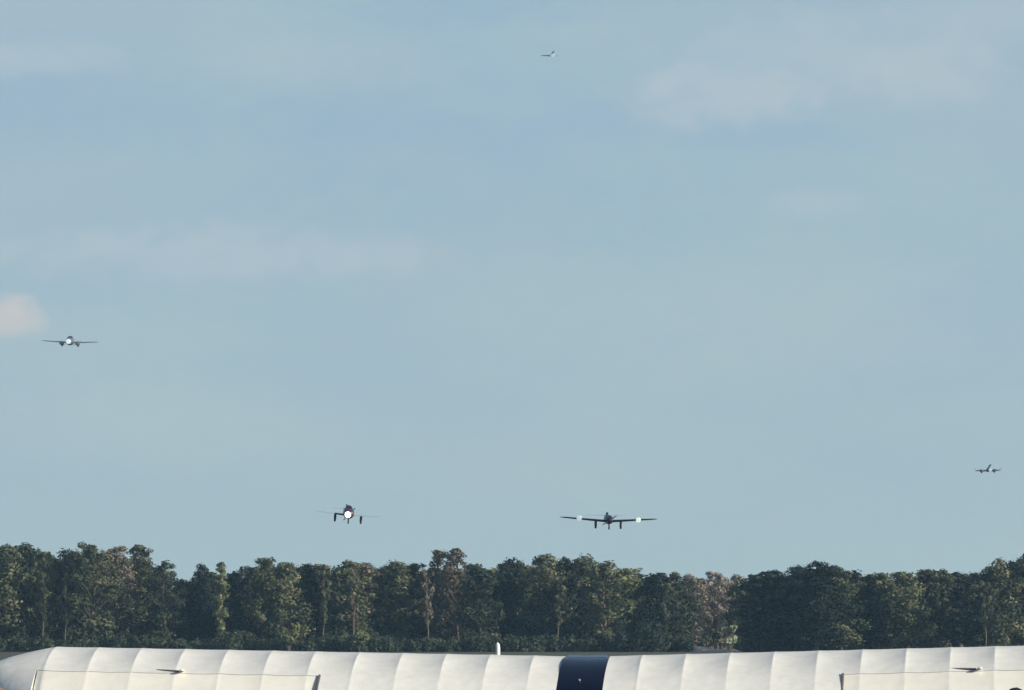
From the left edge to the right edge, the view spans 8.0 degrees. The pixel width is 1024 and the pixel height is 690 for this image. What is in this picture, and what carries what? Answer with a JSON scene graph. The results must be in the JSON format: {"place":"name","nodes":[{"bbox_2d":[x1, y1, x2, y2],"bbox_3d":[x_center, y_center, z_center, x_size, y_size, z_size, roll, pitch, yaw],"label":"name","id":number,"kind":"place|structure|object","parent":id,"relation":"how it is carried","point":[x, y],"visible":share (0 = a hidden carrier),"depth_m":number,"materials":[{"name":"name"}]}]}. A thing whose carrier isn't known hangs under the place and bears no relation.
{"place":"outdoors","nodes":[
{"label":"outdoors","id":0,"kind":"place"},
{"bbox_2d":[42,336,95,346],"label":"twin engine aircraft","id":1,"kind":"object","parent":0,"point":[69,340],"visible":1,"depth_m":1749.89,"materials":[{"name":"metal"}]},
{"bbox_2d":[318,504,378,523],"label":"light aircraft","id":2,"kind":"object","parent":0,"point":[348,512],"visible":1,"depth_m":799.18,"materials":[{"name":"white paint"}]},
{"bbox_2d":[0,646,823,659],"bbox_3d":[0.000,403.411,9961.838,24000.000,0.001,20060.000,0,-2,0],"label":"ground","id":3,"kind":"structure","parent":0,"point":[4,655],"depth_m":1159.48,"materials":[{"name":"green plant"}]},
{"bbox_2d":[0,545,39,650],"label":"woodland tree","id":4,"kind":"object","parent":3,"relation":"on","point":[11,624],"visible":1,"depth_m":1329.75,"materials":[{"name":"green plant"}]},
{"bbox_2d":[0,542,51,640],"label":"woodland tree","id":5,"kind":"object","parent":3,"relation":"on","point":[29,556],"visible":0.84,"depth_m":1340.28,"materials":[{"name":"green plant"}]},
{"bbox_2d":[25,547,61,641],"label":"woodland tree","id":6,"kind":"object","parent":3,"relation":"on","point":[49,571],"visible":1,"depth_m":1332.30,"materials":[{"name":"green plant"}]},
{"bbox_2d":[38,571,48,635],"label":"woodland tree","id":7,"kind":"object","parent":3,"relation":"on","point":[43,609],"visible":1,"depth_m":1326.04,"materials":[{"name":"green plant"}]},
{"bbox_2d":[29,552,59,642],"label":"woodland tree","id":8,"kind":"object","parent":3,"relation":"on","point":[51,556],"visible":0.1,"depth_m":1354.74,"materials":[{"name":"green plant"}]},
{"bbox_2d":[41,548,73,639],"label":"woodland tree","id":9,"kind":"object","parent":3,"relation":"on","point":[62,566],"visible":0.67,"depth_m":1343.79,"materials":[{"name":"green plant"}]},
{"bbox_2d":[61,574,71,639],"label":"woodland tree","id":10,"kind":"object","parent":3,"relation":"on","point":[66,616],"visible":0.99,"depth_m":1325.90,"materials":[{"name":"green plant"}]},
{"bbox_2d":[52,549,104,644],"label":"woodland tree","id":11,"kind":"object","parent":3,"relation":"on","point":[74,557],"visible":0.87,"depth_m":1336.93,"materials":[{"name":"green plant"}]},
{"bbox_2d":[64,542,128,639],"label":"woodland tree","id":12,"kind":"object","parent":3,"relation":"on","point":[95,567],"visible":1,"depth_m":1327.45,"materials":[{"name":"green plant"}]},
{"bbox_2d":[87,554,136,637],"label":"woodland tree","id":13,"kind":"object","parent":3,"relation":"on","point":[127,593],"visible":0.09,"depth_m":1357.71,"materials":[{"name":"green plant"}]},
{"bbox_2d":[95,545,140,639],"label":"woodland tree","id":14,"kind":"object","parent":3,"relation":"on","point":[111,606],"visible":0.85,"depth_m":1339.70,"materials":[{"name":"green plant"}]},
{"bbox_2d":[119,562,151,639],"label":"woodland tree","id":15,"kind":"object","parent":3,"relation":"on","point":[132,632],"visible":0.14,"depth_m":1359.66,"materials":[{"name":"green plant"}]},
{"bbox_2d":[116,544,163,639],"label":"woodland tree","id":16,"kind":"object","parent":3,"relation":"on","point":[141,559],"visible":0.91,"depth_m":1343.52,"materials":[{"name":"green plant"}]},
{"bbox_2d":[130,569,173,636],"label":"woodland tree","id":17,"kind":"object","parent":3,"relation":"on","point":[148,619],"visible":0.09,"depth_m":1358.12,"materials":[{"name":"green plant"}]},
{"bbox_2d":[141,559,187,638],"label":"woodland tree","id":18,"kind":"object","parent":3,"relation":"on","point":[162,629],"visible":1,"depth_m":1332.08,"materials":[{"name":"green plant"}]},
{"bbox_2d":[157,578,195,637],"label":"woodland tree","id":19,"kind":"object","parent":3,"relation":"on","point":[175,588],"visible":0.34,"depth_m":1359.08,"materials":[{"name":"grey plant"}]},
{"bbox_2d":[167,579,214,643],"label":"woodland tree","id":20,"kind":"object","parent":3,"relation":"on","point":[183,633],"visible":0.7,"depth_m":1346.28,"materials":[{"name":"green plant"}]},
{"bbox_2d":[182,563,216,641],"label":"woodland tree","id":21,"kind":"object","parent":3,"relation":"on","point":[198,605],"visible":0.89,"depth_m":1344.42,"materials":[{"name":"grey plant"}]},
{"bbox_2d":[196,575,233,639],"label":"woodland tree","id":22,"kind":"object","parent":3,"relation":"on","point":[213,583],"visible":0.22,"depth_m":1357.05,"materials":[{"name":"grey plant"}]},
{"bbox_2d":[211,562,231,643],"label":"woodland tree","id":23,"kind":"object","parent":3,"relation":"on","point":[220,613],"visible":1,"depth_m":1328.72,"materials":[{"name":"green plant"}]},
{"bbox_2d":[215,573,252,630],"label":"woodland tree","id":24,"kind":"object","parent":3,"relation":"on","point":[232,598],"visible":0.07,"depth_m":1356.98,"materials":[{"name":"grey plant"}]},
{"bbox_2d":[216,566,259,637],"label":"woodland tree","id":25,"kind":"object","parent":3,"relation":"on","point":[236,614],"visible":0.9,"depth_m":1336.71,"materials":[{"name":"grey plant"}]},
{"bbox_2d":[241,565,265,637],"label":"woodland tree","id":26,"kind":"object","parent":3,"relation":"on","point":[252,586],"visible":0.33,"depth_m":1346.60,"materials":[{"name":"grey plant"}]},
{"bbox_2d":[239,557,292,642],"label":"woodland tree","id":27,"kind":"object","parent":3,"relation":"on","point":[266,567],"visible":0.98,"depth_m":1329.90,"materials":[{"name":"green plant"}]},
{"bbox_2d":[276,622,301,650],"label":"bush","id":28,"kind":"object","parent":3,"relation":"on","point":[291,637],"visible":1,"depth_m":1318.29,"materials":[{"name":"green plant"}]},
{"bbox_2d":[261,562,317,641],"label":"woodland tree","id":29,"kind":"object","parent":3,"relation":"on","point":[287,594],"visible":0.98,"depth_m":1329.69,"materials":[{"name":"green plant"}]},
{"bbox_2d":[288,567,302,601],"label":"woodland tree","id":30,"kind":"object","parent":3,"relation":"on","point":[296,575],"visible":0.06,"depth_m":1362.31,"materials":[{"name":"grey plant"}]},
{"bbox_2d":[290,563,329,644],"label":"woodland tree","id":31,"kind":"object","parent":3,"relation":"on","point":[308,579],"visible":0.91,"depth_m":1336.20,"materials":[{"name":"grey plant"}]},
{"bbox_2d":[309,564,333,651],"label":"woodland tree","id":32,"kind":"object","parent":3,"relation":"on","point":[324,567],"visible":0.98,"depth_m":1334.50,"materials":[{"name":"green plant"}]},
{"bbox_2d":[315,570,331,650],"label":"woodland tree","id":33,"kind":"object","parent":3,"relation":"on","point":[324,609],"visible":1,"depth_m":1326.09,"materials":[{"name":"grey plant"}]},
{"bbox_2d":[310,569,343,626],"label":"woodland tree","id":34,"kind":"object","parent":3,"relation":"on","point":[318,597],"visible":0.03,"depth_m":1356.29,"materials":[{"name":"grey plant"}]},
{"bbox_2d":[329,566,352,630],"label":"woodland tree","id":35,"kind":"object","parent":3,"relation":"on","point":[345,602],"visible":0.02,"depth_m":1356.22,"materials":[{"name":"green plant"}]},
{"bbox_2d":[317,559,377,640],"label":"woodland tree","id":36,"kind":"object","parent":3,"relation":"on","point":[340,596],"visible":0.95,"depth_m":1330.87,"materials":[{"name":"green plant"}]},
{"bbox_2d":[347,568,360,636],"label":"woodland tree","id":37,"kind":"object","parent":3,"relation":"on","point":[353,605],"visible":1,"depth_m":1325.99,"materials":[{"name":"green plant"}]},
{"bbox_2d":[346,628,369,651],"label":"bush","id":38,"kind":"object","parent":3,"relation":"on","point":[360,636],"visible":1,"depth_m":1318.25,"materials":[{"name":"green plant"}]},
{"bbox_2d":[347,562,391,631],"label":"woodland tree","id":39,"kind":"object","parent":3,"relation":"on","point":[366,569],"visible":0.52,"depth_m":1343.90,"materials":[{"name":"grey plant"}]},
{"bbox_2d":[374,565,408,639],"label":"woodland tree","id":40,"kind":"object","parent":3,"relation":"on","point":[384,570],"visible":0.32,"depth_m":1357.15,"materials":[{"name":"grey plant"}]},
{"bbox_2d":[366,560,425,641],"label":"woodland tree","id":41,"kind":"object","parent":3,"relation":"on","point":[400,584],"visible":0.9,"depth_m":1342.26,"materials":[{"name":"green plant"}]},
{"bbox_2d":[399,562,433,639],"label":"woodland tree","id":42,"kind":"object","parent":3,"relation":"on","point":[413,567],"visible":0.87,"depth_m":1346.20,"materials":[{"name":"green plant"}]},
{"bbox_2d":[420,568,434,639],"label":"woodland tree","id":43,"kind":"object","parent":3,"relation":"on","point":[429,604],"visible":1,"depth_m":1325.96,"materials":[{"name":"plant"}]},
{"bbox_2d":[416,567,443,651],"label":"woodland tree","id":44,"kind":"object","parent":3,"relation":"on","point":[423,633],"visible":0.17,"depth_m":1356.24,"materials":[{"name":"green plant"}]},
{"bbox_2d":[411,549,457,639],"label":"woodland tree","id":45,"kind":"object","parent":3,"relation":"on","point":[438,559],"visible":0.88,"depth_m":1342.19,"materials":[{"name":"green plant"}]},
{"bbox_2d":[432,571,472,641],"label":"woodland tree","id":46,"kind":"object","parent":3,"relation":"on","point":[452,589],"visible":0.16,"depth_m":1354.92,"materials":[{"name":"green plant"}]},
{"bbox_2d":[432,548,476,639],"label":"woodland tree","id":47,"kind":"object","parent":3,"relation":"on","point":[451,580],"visible":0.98,"depth_m":1339.09,"materials":[{"name":"green plant"}]},
{"bbox_2d":[461,563,488,638],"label":"woodland tree","id":48,"kind":"object","parent":3,"relation":"on","point":[468,577],"visible":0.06,"depth_m":1363.12,"materials":[{"name":"green plant"}]},
{"bbox_2d":[446,563,506,643],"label":"woodland tree","id":49,"kind":"object","parent":3,"relation":"on","point":[478,604],"visible":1,"depth_m":1329.67,"materials":[{"name":"green plant"}]},
{"bbox_2d":[472,567,511,638],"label":"woodland tree","id":50,"kind":"object","parent":3,"relation":"on","point":[493,571],"visible":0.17,"depth_m":1355.24,"materials":[{"name":"green plant"}]},
{"bbox_2d":[496,642,499,654],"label":"marker post","id":51,"kind":"object","parent":3,"relation":"on","point":[497,648],"visible":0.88,"depth_m":199.78,"materials":[{"name":"white paint"}]},
{"bbox_2d":[482,563,520,633],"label":"woodland tree","id":52,"kind":"object","parent":3,"relation":"on","point":[501,588],"visible":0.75,"depth_m":1343.34,"materials":[{"name":"green plant"}]},
{"bbox_2d":[0,626,1019,651],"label":"undergrowth","id":53,"kind":"object","parent":3,"relation":"on","point":[238,640],"visible":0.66,"depth_m":1322.28,"materials":[{"name":"green plant"}]},
{"bbox_2d":[0,646,1023,689],"bbox_3d":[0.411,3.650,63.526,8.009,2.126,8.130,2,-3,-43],"label":"tent","id":54,"kind":"object","parent":3,"relation":"on","point":[946,668],"visible":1,"depth_m":63.54,"materials":[{"name":"fabric"}]},
{"bbox_2d":[492,557,541,640],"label":"woodland tree","id":55,"kind":"object","parent":3,"relation":"on","point":[516,603],"visible":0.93,"depth_m":1345.72,"materials":[{"name":"green plant"}]},
{"bbox_2d":[501,565,541,639],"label":"woodland tree","id":56,"kind":"object","parent":3,"relation":"on","point":[525,633],"visible":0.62,"depth_m":1353.26,"materials":[{"name":"green plant"}]},
{"bbox_2d":[520,566,553,651],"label":"woodland tree","id":57,"kind":"object","parent":3,"relation":"on","point":[541,632],"visible":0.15,"depth_m":1357.09,"materials":[{"name":"green plant"}]},
{"bbox_2d":[517,553,576,634],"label":"woodland tree","id":58,"kind":"object","parent":3,"relation":"on","point":[546,574],"visible":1,"depth_m":1334.97,"materials":[{"name":"green plant"}]},
{"bbox_2d":[551,576,565,645],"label":"woodland tree","id":59,"kind":"object","parent":3,"relation":"on","point":[558,605],"visible":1,"depth_m":1325.85,"materials":[{"name":"green plant"}]},
{"bbox_2d":[532,556,590,642],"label":"woodland tree","id":60,"kind":"object","parent":3,"relation":"on","point":[568,569],"visible":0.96,"depth_m":1336.08,"materials":[{"name":"green plant"}]},
{"bbox_2d":[567,553,614,640],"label":"woodland tree","id":61,"kind":"object","parent":3,"relation":"on","point":[585,563],"visible":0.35,"depth_m":1346.96,"materials":[{"name":"green plant"}]},
{"bbox_2d":[584,570,626,626],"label":"woodland tree","id":62,"kind":"object","parent":3,"relation":"on","point":[613,595],"visible":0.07,"depth_m":1356.20,"materials":[{"name":"green plant"}]},
{"bbox_2d":[576,560,638,640],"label":"woodland tree","id":63,"kind":"object","parent":3,"relation":"on","point":[597,626],"visible":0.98,"depth_m":1327.76,"materials":[{"name":"green plant"}]},
{"bbox_2d":[591,568,649,642],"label":"woodland tree","id":64,"kind":"object","parent":3,"relation":"on","point":[630,579],"visible":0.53,"depth_m":1340.38,"materials":[{"name":"green plant"}]},
{"bbox_2d":[621,572,644,602],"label":"woodland tree","id":65,"kind":"object","parent":3,"relation":"on","point":[640,576],"visible":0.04,"depth_m":1360.38,"materials":[{"name":"green plant"}]},
{"bbox_2d":[612,620,665,651],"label":"bush","id":66,"kind":"object","parent":3,"relation":"on","point":[646,636],"visible":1,"depth_m":1315.55,"materials":[{"name":"green plant"}]},
{"bbox_2d":[628,572,686,639],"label":"woodland tree","id":67,"kind":"object","parent":3,"relation":"on","point":[651,613],"visible":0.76,"depth_m":1336.79,"materials":[{"name":"green plant"}]},
{"bbox_2d":[658,582,671,633],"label":"woodland tree","id":68,"kind":"object","parent":3,"relation":"on","point":[665,614],"visible":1,"depth_m":1325.96,"materials":[{"name":"green plant"}]},
{"bbox_2d":[657,571,700,634],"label":"woodland tree","id":69,"kind":"object","parent":3,"relation":"on","point":[675,577],"visible":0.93,"depth_m":1338.59,"materials":[{"name":"green plant"}]},
{"bbox_2d":[668,582,699,646],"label":"woodland tree","id":70,"kind":"object","parent":3,"relation":"on","point":[693,622],"visible":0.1,"depth_m":1358.32,"materials":[{"name":"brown plant"}]},
{"bbox_2d":[680,573,711,648],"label":"woodland tree","id":71,"kind":"object","parent":3,"relation":"on","point":[702,611],"visible":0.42,"depth_m":1521.81,"materials":[{"name":"plant"}]},
{"bbox_2d":[684,578,719,646],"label":"woodland tree","id":72,"kind":"object","parent":3,"relation":"on","point":[703,623],"visible":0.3,"depth_m":1539.16,"materials":[{"name":"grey plant"}]},
{"bbox_2d":[698,636,712,647],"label":"bush","id":73,"kind":"object","parent":3,"relation":"on","point":[705,642],"visible":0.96,"depth_m":1333.06,"materials":[{"name":"green plant"}]},
{"bbox_2d":[694,571,730,648],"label":"woodland tree","id":74,"kind":"object","parent":3,"relation":"on","point":[715,591],"visible":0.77,"depth_m":1528.23,"materials":[{"name":"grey plant"}]},
{"bbox_2d":[690,646,741,651],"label":"sandy bank","id":75,"kind":"structure","parent":3,"relation":"on","point":[701,649],"depth_m":1319.18,"materials":[{"name":"grey"}]},
{"bbox_2d":[710,630,723,648],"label":"bush","id":76,"kind":"object","parent":3,"relation":"on","point":[717,636],"visible":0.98,"depth_m":1340.54,"materials":[{"name":"green plant"}]},
{"bbox_2d":[702,577,732,648],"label":"woodland tree","id":77,"kind":"object","parent":3,"relation":"on","point":[722,643],"visible":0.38,"depth_m":1542.99,"materials":[{"name":"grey plant"}]},
{"bbox_2d":[721,624,737,651],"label":"bush","id":78,"kind":"object","parent":3,"relation":"on","point":[733,628],"visible":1,"depth_m":1258.88,"materials":[{"name":"green plant"}]},
{"bbox_2d":[716,574,744,638],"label":"woodland tree","id":79,"kind":"object","parent":3,"relation":"on","point":[736,577],"visible":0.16,"depth_m":1521.56,"materials":[{"name":"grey plant"}]},
{"bbox_2d":[725,635,737,651],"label":"bush","id":80,"kind":"object","parent":3,"relation":"on","point":[734,639],"visible":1,"depth_m":1258.75,"materials":[{"name":"green plant"}]},
{"bbox_2d":[722,595,743,634],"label":"woodland tree","id":81,"kind":"object","parent":3,"relation":"on","point":[728,601],"visible":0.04,"depth_m":1374.16,"materials":[{"name":"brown plant"}]},
{"bbox_2d":[722,581,749,645],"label":"woodland tree","id":82,"kind":"object","parent":3,"relation":"on","point":[732,618],"visible":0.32,"depth_m":1361.24,"materials":[{"name":"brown plant"}]},
{"bbox_2d":[732,573,790,651],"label":"woodland tree","id":83,"kind":"object","parent":3,"relation":"on","point":[750,615],"visible":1,"depth_m":1283.51,"materials":[{"name":"green plant"}]},
{"bbox_2d":[736,569,806,651],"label":"woodland tree","id":84,"kind":"object","parent":3,"relation":"on","point":[774,574],"visible":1,"depth_m":1282.48,"materials":[{"name":"green plant"}]},
{"bbox_2d":[764,564,824,650],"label":"woodland tree","id":85,"kind":"object","parent":3,"relation":"on","point":[784,592],"visible":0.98,"depth_m":1281.59,"materials":[{"name":"green plant"}]},
{"bbox_2d":[786,560,867,650],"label":"woodland tree","id":86,"kind":"object","parent":3,"relation":"on","point":[820,617],"visible":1,"depth_m":1277.78,"materials":[{"name":"green plant"}]},
{"bbox_2d":[820,565,873,649],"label":"woodland tree","id":87,"kind":"object","parent":3,"relation":"on","point":[845,589],"visible":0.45,"depth_m":1292.92,"materials":[{"name":"green plant"}]},
{"bbox_2d":[846,569,894,649],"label":"woodland tree","id":88,"kind":"object","parent":3,"relation":"on","point":[866,590],"visible":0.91,"depth_m":1298.31,"materials":[{"name":"green plant"}]},
{"bbox_2d":[856,572,916,648],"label":"woodland tree","id":89,"kind":"object","parent":3,"relation":"on","point":[884,580],"visible":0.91,"depth_m":1302.68,"materials":[{"name":"green plant"}]},
{"bbox_2d":[886,576,913,612],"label":"woodland tree","id":90,"kind":"object","parent":3,"relation":"on","point":[895,581],"visible":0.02,"depth_m":1360.94,"materials":[{"name":"green plant"}]},
{"bbox_2d":[874,571,934,648],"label":"woodland tree","id":91,"kind":"object","parent":3,"relation":"on","point":[899,601],"visible":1,"depth_m":1293.05,"materials":[{"name":"green plant"}]},
{"bbox_2d":[910,569,947,647],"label":"woodland tree","id":92,"kind":"object","parent":3,"relation":"on","point":[923,576],"visible":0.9,"depth_m":1303.89,"materials":[{"name":"green plant"}]},
{"bbox_2d":[919,569,965,647],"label":"woodland tree","id":93,"kind":"object","parent":3,"relation":"on","point":[943,577],"visible":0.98,"depth_m":1302.97,"materials":[{"name":"green plant"}]},
{"bbox_2d":[948,571,973,646],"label":"woodland tree","id":94,"kind":"object","parent":3,"relation":"on","point":[958,634],"visible":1,"depth_m":1292.84,"materials":[{"name":"green plant"}]},
{"bbox_2d":[954,573,972,630],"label":"woodland tree","id":95,"kind":"object","parent":3,"relation":"on","point":[965,581],"visible":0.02,"depth_m":1352.61,"materials":[{"name":"green plant"}]},
{"bbox_2d":[946,572,984,646],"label":"woodland tree","id":96,"kind":"object","parent":3,"relation":"on","point":[972,577],"visible":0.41,"depth_m":1302.65,"materials":[{"name":"green plant"}]},
{"bbox_2d":[978,580,992,646],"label":"woodland tree","id":97,"kind":"object","parent":3,"relation":"on","point":[988,600],"visible":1,"depth_m":1284.02,"materials":[{"name":"green plant"}]},
{"bbox_2d":[967,566,1023,646],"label":"woodland tree","id":98,"kind":"object","parent":3,"relation":"on","point":[998,612],"visible":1,"depth_m":1286.48,"materials":[{"name":"green plant"}]},
{"bbox_2d":[979,557,1023,645],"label":"woodland tree","id":99,"kind":"object","parent":3,"relation":"on","point":[1006,569],"visible":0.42,"depth_m":1300.31,"materials":[{"name":"green plant"}]},
{"bbox_2d":[1000,553,1023,645],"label":"woodland tree","id":100,"kind":"object","parent":3,"relation":"on","point":[1018,566],"visible":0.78,"depth_m":1300.67,"materials":[{"name":"green plant"}]},
{"bbox_2d":[0,0,1023,587],"label":"sky","id":101,"kind":"structure","parent":0,"point":[743,278],"materials":[{"name":"blue"}]},
{"bbox_2d":[561,512,655,529],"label":"light aircraft","id":102,"kind":"object","parent":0,"point":[608,520],"visible":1,"depth_m":789.30,"materials":[{"name":"paint"}]},
{"bbox_2d":[974,464,1000,472],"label":"twin engine aircraft","id":103,"kind":"object","parent":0,"point":[988,469],"visible":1,"depth_m":2298.74,"materials":[{"name":"grey paint"}]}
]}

